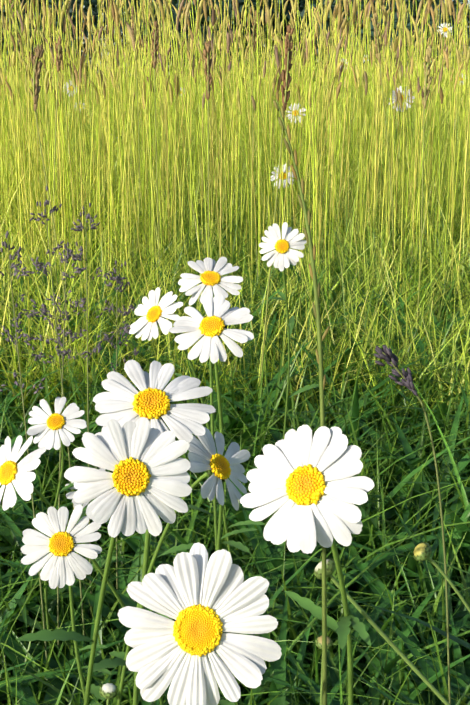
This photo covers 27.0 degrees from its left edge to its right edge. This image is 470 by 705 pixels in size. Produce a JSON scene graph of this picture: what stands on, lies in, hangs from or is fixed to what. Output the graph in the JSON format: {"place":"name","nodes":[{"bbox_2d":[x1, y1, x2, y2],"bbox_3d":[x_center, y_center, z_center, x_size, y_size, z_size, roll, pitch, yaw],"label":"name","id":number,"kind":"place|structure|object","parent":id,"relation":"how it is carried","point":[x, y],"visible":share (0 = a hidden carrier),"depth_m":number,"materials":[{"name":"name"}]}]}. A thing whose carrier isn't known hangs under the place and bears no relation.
{"place":"outdoors","nodes":[
{"label":"outdoors","id":0,"kind":"place"},
{"bbox_2d":[0,26,469,704],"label":"meadow grass","id":1,"kind":"structure","parent":0,"point":[374,414],"depth_m":1.55,"materials":[{"name":"green plant"}]},
{"bbox_2d":[99,542,469,704],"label":"flower buds","id":2,"kind":"object","parent":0,"point":[422,551],"visible":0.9,"depth_m":0.46,"materials":[{"name":"green plant"}]},
{"bbox_2d":[103,525,469,691],"bbox_3d":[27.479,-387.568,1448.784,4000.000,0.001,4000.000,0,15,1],"label":"ground","id":3,"kind":"structure","parent":0,"point":[400,598],"depth_m":1.22,"materials":[{"name":"soil"}]},
{"bbox_2d":[0,6,450,704],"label":"grasses","id":4,"kind":"object","parent":3,"relation":"on","point":[388,356],"visible":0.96,"depth_m":0.89,"materials":[{"name":"plant"}]},
{"bbox_2d":[1,36,457,704],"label":"daisy stems","id":5,"kind":"object","parent":3,"relation":"on","point":[341,628],"visible":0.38,"depth_m":0.57,"materials":[{"name":"green plant"}]},
{"bbox_2d":[0,23,465,704],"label":"daisy petals","id":6,"kind":"object","parent":3,"relation":"on","point":[158,659],"visible":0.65,"depth_m":0.39,"materials":[{"name":"white plant"}]},
{"bbox_2d":[0,27,462,656],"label":"flower centers","id":7,"kind":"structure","parent":6,"relation":"on","point":[198,629],"depth_m":0.39,"materials":[{"name":"yellow plant"}]},
{"bbox_2d":[0,0,469,82],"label":"grass","id":8,"kind":"structure","parent":3,"relation":"on","point":[175,4],"depth_m":42.77,"materials":[{"name":"green plant"}]},
{"bbox_2d":[0,0,469,319],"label":"grass seed heads","id":9,"kind":"object","parent":3,"relation":"on","point":[115,73],"depth_m":2.53,"materials":[{"name":"plant"}]}
]}

